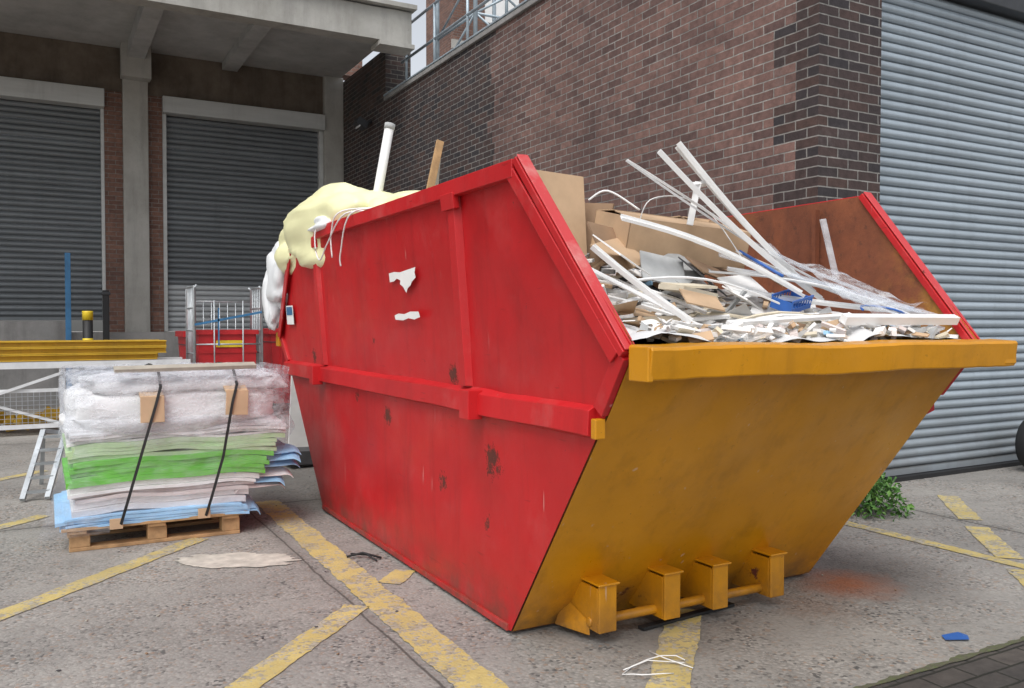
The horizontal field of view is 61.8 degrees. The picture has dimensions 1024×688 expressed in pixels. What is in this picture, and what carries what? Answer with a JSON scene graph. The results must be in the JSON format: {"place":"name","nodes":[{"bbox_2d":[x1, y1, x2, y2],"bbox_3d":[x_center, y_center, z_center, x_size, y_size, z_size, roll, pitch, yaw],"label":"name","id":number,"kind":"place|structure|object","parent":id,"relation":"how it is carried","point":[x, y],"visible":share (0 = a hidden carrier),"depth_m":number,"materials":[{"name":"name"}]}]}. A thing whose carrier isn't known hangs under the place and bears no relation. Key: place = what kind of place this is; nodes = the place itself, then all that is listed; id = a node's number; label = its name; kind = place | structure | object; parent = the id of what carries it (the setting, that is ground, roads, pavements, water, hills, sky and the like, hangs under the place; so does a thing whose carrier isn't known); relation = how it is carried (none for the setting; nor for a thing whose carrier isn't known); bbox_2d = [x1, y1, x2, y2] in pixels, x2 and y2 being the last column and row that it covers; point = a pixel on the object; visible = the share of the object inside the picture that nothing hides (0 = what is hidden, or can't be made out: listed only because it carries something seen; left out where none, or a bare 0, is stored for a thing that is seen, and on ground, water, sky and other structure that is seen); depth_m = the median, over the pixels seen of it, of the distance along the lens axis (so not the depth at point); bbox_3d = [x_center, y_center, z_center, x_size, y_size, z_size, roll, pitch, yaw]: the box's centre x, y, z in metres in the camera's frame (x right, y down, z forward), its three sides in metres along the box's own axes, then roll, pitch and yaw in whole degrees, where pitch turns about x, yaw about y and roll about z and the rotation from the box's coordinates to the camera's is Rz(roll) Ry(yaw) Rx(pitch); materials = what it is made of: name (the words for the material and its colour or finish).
{"place":"outdoors","nodes":[
{"label":"outdoors","id":0,"kind":"place"},
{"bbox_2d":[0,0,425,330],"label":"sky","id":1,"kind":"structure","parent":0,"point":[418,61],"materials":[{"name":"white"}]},
{"bbox_2d":[426,0,523,65],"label":"red brick building","id":2,"kind":"structure","parent":0,"point":[449,41],"depth_m":24.44,"materials":[{"name":"brick"}]},
{"bbox_2d":[0,331,1023,687],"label":"concrete ground","id":3,"kind":"structure","parent":0,"point":[212,627],"depth_m":3.81,"materials":[{"name":"grey concrete"}]},
{"bbox_2d":[0,406,59,431],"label":"yellow steel brackets","id":4,"kind":"object","parent":3,"relation":"on","point":[50,414],"visible":0.48,"depth_m":10.12,"materials":[{"name":"metal"}]},
{"bbox_2d":[19,429,63,500],"bbox_3d":[-3.479,0.905,6.607,0.447,0.482,0.788,-1,1,-20],"label":"metal step ladder","id":5,"kind":"object","parent":3,"relation":"on","point":[40,449],"visible":0.69,"depth_m":6.47,"materials":[{"name":"metal"}]},
{"bbox_2d":[65,253,71,388],"bbox_3d":[-6.906,-0.220,13.308,0.160,2.390,0.140,-1,2,-29],"label":"blue steel post","id":6,"kind":"object","parent":3,"relation":"on","point":[68,307],"visible":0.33,"depth_m":13.27,"materials":[{"name":"blue metal"}]},
{"bbox_2d":[82,311,93,375],"bbox_3d":[-5.606,0.294,11.307,0.132,1.460,0.132,-1,2,-29],"label":"safety bollard","id":7,"kind":"object","parent":3,"relation":"on","point":[87,320],"visible":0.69,"depth_m":11.25,"materials":[{"name":"black metal"}]},
{"bbox_2d":[0,357,190,429],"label":"steel trestle","id":8,"kind":"object","parent":3,"relation":"on","point":[61,366],"visible":0.79,"depth_m":9.96,"materials":[{"name":"white metal"}]},
{"bbox_2d":[0,339,166,361],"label":"yellow steel beams","id":9,"kind":"structure","parent":8,"relation":"on","point":[48,350],"depth_m":10.13,"materials":[{"name":"metal"}]},
{"bbox_2d":[101,290,110,372],"bbox_3d":[-6.537,0.049,13.774,0.130,1.830,0.170,-1,2,-29],"label":"post","id":10,"kind":"object","parent":3,"relation":"on","point":[105,294],"visible":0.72,"depth_m":13.71,"materials":[{"name":"metal"}]},
{"bbox_2d":[0,31,322,406],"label":"lintel and dock","id":11,"kind":"structure","parent":3,"relation":"on","point":[22,56],"depth_m":14.33,"materials":[{"name":"brown concrete"}]},
{"bbox_2d":[0,99,317,330],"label":"roller shutters","id":12,"kind":"object","parent":11,"relation":"attached to","point":[204,247],"visible":0.82,"depth_m":14.99,"materials":[{"name":"grey metal"}]},
{"bbox_2d":[0,76,324,331],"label":"shutter housings and guides","id":13,"kind":"object","parent":11,"relation":"on","point":[28,90],"visible":0.68,"depth_m":14.81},
{"bbox_2d":[54,362,300,552],"bbox_3d":[-2.184,0.637,5.486,1.518,1.059,1.066,-1,2,-29],"label":"wrapped pallet stack","id":14,"kind":"object","parent":3,"relation":"on","point":[155,452],"visible":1,"depth_m":5.09,"materials":[{"name":"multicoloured plastic"}]},
{"bbox_2d":[0,0,416,81],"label":"concrete canopy","id":15,"kind":"object","parent":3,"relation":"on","point":[334,38],"visible":0.99,"depth_m":13.18,"materials":[{"name":"grey concrete"}]},
{"bbox_2d":[185,284,262,369],"bbox_3d":[-3.914,0.110,11.631,0.896,1.809,0.691,-1,2,-29],"label":"roll cage trolley","id":16,"kind":"object","parent":3,"relation":"on","point":[215,346],"visible":0.52,"depth_m":11.43,"materials":[{"name":"metal"}]},
{"bbox_2d":[122,76,343,331],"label":"concrete piers","id":17,"kind":"structure","parent":3,"relation":"on","point":[136,204],"depth_m":14.54,"materials":[{"name":"grey concrete"}]},
{"bbox_2d":[175,328,290,410],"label":"red plastic bins","id":18,"kind":"object","parent":3,"relation":"on","point":[274,359],"visible":0.18,"depth_m":12.58,"materials":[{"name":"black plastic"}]},
{"bbox_2d":[104,61,361,331],"bbox_3d":[-11.512,-4.995,12.000,19.500,12.000,0.470,-1,2,-29],"label":"brickwork","id":19,"kind":"object","parent":3,"relation":"on","point":[113,155],"visible":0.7,"depth_m":14.50,"materials":[{"name":"red brick"}]},
{"bbox_2d":[177,552,301,567],"bbox_3d":[-1.506,1.181,4.680,0.715,0.001,0.316,0,1,-5],"label":"paint spill","id":20,"kind":"object","parent":3,"relation":"on","point":[240,559],"visible":1,"depth_m":4.66,"materials":[{"name":"white paint"}]},
{"bbox_2d":[288,376,312,464],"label":"leaning boards","id":21,"kind":"object","parent":3,"relation":"on","point":[297,437],"visible":0.07,"depth_m":8.13,"materials":[{"name":"white wood"}]},
{"bbox_2d":[0,470,1023,687],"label":"yellow line marking","id":22,"kind":"object","parent":3,"relation":"on","point":[454,664],"visible":0.97,"depth_m":3.83,"materials":[{"name":"paint"}]},
{"bbox_2d":[276,154,1017,634],"bbox_3d":[0.073,0.197,5.210,2.018,1.928,4.840,-1,2,-29],"label":"waste skip","id":23,"kind":"object","parent":3,"relation":"on","point":[510,424],"visible":0.92,"depth_m":3.65,"materials":[{"name":"red paint"}]},
{"bbox_2d":[585,253,957,343],"bbox_3d":[0.084,-0.353,5.158,1.871,0.775,4.528,-1,2,-29],"label":"rubbish pile","id":24,"kind":"object","parent":23,"relation":"in","point":[638,323],"visible":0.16,"depth_m":3.31,"materials":[{"name":"white paper"}]},
{"bbox_2d":[262,216,330,330],"bbox_3d":[-0.877,-0.494,6.385,1.563,0.796,1.932,-1,2,-29],"label":"white rubbish bag","id":25,"kind":"object","parent":24,"relation":"on","point":[272,286],"visible":0.27,"depth_m":6.61,"materials":[{"name":"plastic"}]},
{"bbox_2d":[274,182,419,274],"bbox_3d":[-1.077,-0.776,5.858,0.788,0.615,1.910,-1,2,-29],"label":"yellow rubbish bag","id":26,"kind":"object","parent":24,"relation":"on","point":[330,201],"visible":0.43,"depth_m":5.62,"materials":[{"name":"plastic"}]},
{"bbox_2d":[373,122,394,191],"bbox_3d":[-0.839,-1.046,5.449,0.201,0.737,0.066,-1,2,-29],"label":"white plastic pipe","id":27,"kind":"object","parent":24,"relation":"on","point":[389,127],"visible":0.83,"depth_m":5.43,"materials":[{"name":"white plastic"}]},
{"bbox_2d":[426,140,443,188],"bbox_3d":[-0.509,-0.933,5.210,0.191,0.619,0.080,-1,2,-29],"label":"timber batten","id":28,"kind":"object","parent":24,"relation":"on","point":[433,178],"visible":0.45,"depth_m":5.19,"materials":[{"name":"brown wood"}]},
{"bbox_2d":[314,190,740,265],"bbox_3d":[-0.194,-0.587,4.525,2.883,0.456,0.392,1,2,40],"label":"white cable","id":29,"kind":"object","parent":24,"relation":"on","point":[365,208],"visible":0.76,"depth_m":4.98,"materials":[{"name":"plastic"}]},
{"bbox_2d":[537,170,783,311],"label":"scrap boards","id":30,"kind":"object","parent":24,"relation":"on","point":[577,212],"visible":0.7,"depth_m":3.74,"materials":[{"name":"cardboard"}]},
{"bbox_2d":[590,209,750,268],"bbox_3d":[0.746,-0.489,4.029,0.674,0.285,0.352,-1,2,-24],"label":"cardboard box","id":31,"kind":"object","parent":24,"relation":"on","point":[637,238],"visible":0.54,"depth_m":3.88,"materials":[{"name":"brown cardboard"}]},
{"bbox_2d":[672,216,733,275],"bbox_3d":[0.960,-0.511,4.511,0.358,0.302,0.400,1,2,41],"label":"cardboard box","id":32,"kind":"object","parent":24,"relation":"on","point":[708,220],"visible":0.07,"depth_m":4.40,"materials":[{"name":"brown cardboard"}]},
{"bbox_2d":[590,141,959,332],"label":"plastic trunking offcuts","id":33,"kind":"object","parent":24,"relation":"on","point":[657,301],"visible":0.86,"depth_m":3.60,"materials":[{"name":"white plastic"}]},
{"bbox_2d":[770,289,813,311],"bbox_3d":[1.191,-0.184,3.640,0.186,0.119,0.116,-1,2,-43],"label":"blue plastic basket","id":34,"kind":"object","parent":24,"relation":"on","point":[793,306],"visible":0.84,"depth_m":3.61,"materials":[{"name":"blue plastic"}]},
{"bbox_2d":[622,651,692,674],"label":"plastic tie offcuts","id":35,"kind":"object","parent":3,"relation":"on","point":[643,661],"visible":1,"depth_m":3.24,"materials":[{"name":"white plastic"}]},
{"bbox_2d":[638,602,734,630],"bbox_3d":[0.776,1.196,3.766,0.560,0.012,0.035,-1,2,-34],"label":"rubber strip","id":36,"kind":"object","parent":3,"relation":"on","point":[662,622],"visible":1,"depth_m":3.72,"materials":[{"name":"black rubber"}]},
{"bbox_2d":[851,472,914,521],"bbox_3d":[2.444,0.994,5.846,0.520,0.379,0.520,-1,2,-29],"label":"weed plant","id":37,"kind":"object","parent":3,"relation":"on","point":[874,494],"visible":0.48,"depth_m":5.72,"materials":[{"name":"green plant"}]},
{"bbox_2d":[942,632,968,639],"bbox_3d":[1.831,1.204,3.526,0.116,0.008,0.075,0,1,3],"label":"blue scrap","id":38,"kind":"object","parent":3,"relation":"on","point":[956,636],"visible":1,"depth_m":3.52,"materials":[{"name":"plastic"}]},
{"bbox_2d":[1015,420,1023,466],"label":"car tyre","id":39,"kind":"object","parent":3,"relation":"on","point":[1019,444],"visible":1,"depth_m":7.43,"materials":[{"name":"black rubber"}]},
{"bbox_2d":[343,0,1023,487],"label":"brick warehouse","id":40,"kind":"structure","parent":0,"point":[909,114],"depth_m":7.57,"materials":[{"name":"brick"}]},
{"bbox_2d":[401,0,516,79],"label":"roof railing","id":41,"kind":"object","parent":40,"relation":"on","point":[474,13],"visible":0.36,"depth_m":12.98,"materials":[{"name":"grey metal"}]},
{"bbox_2d":[853,636,1023,687],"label":"block paving","id":42,"kind":"structure","parent":0,"point":[1000,666],"depth_m":3.17,"materials":[{"name":"grey concrete"}]},
{"bbox_3d":[1.316,-0.352,3.737,0.934,0.506,0.615,-1,2,-29],"label":"clear polythene sheeting","id":43,"kind":"object","parent":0,"visible":0},
{"bbox_2d":[739,250,913,313],"bbox_3d":[1.377,-0.268,3.674,0.757,0.294,0.218,0,1,4],"label":"blue rope","id":44,"kind":"object","parent":43,"relation":"on","point":[782,275],"visible":0.91,"depth_m":3.68,"materials":[{"name":"fabric"}]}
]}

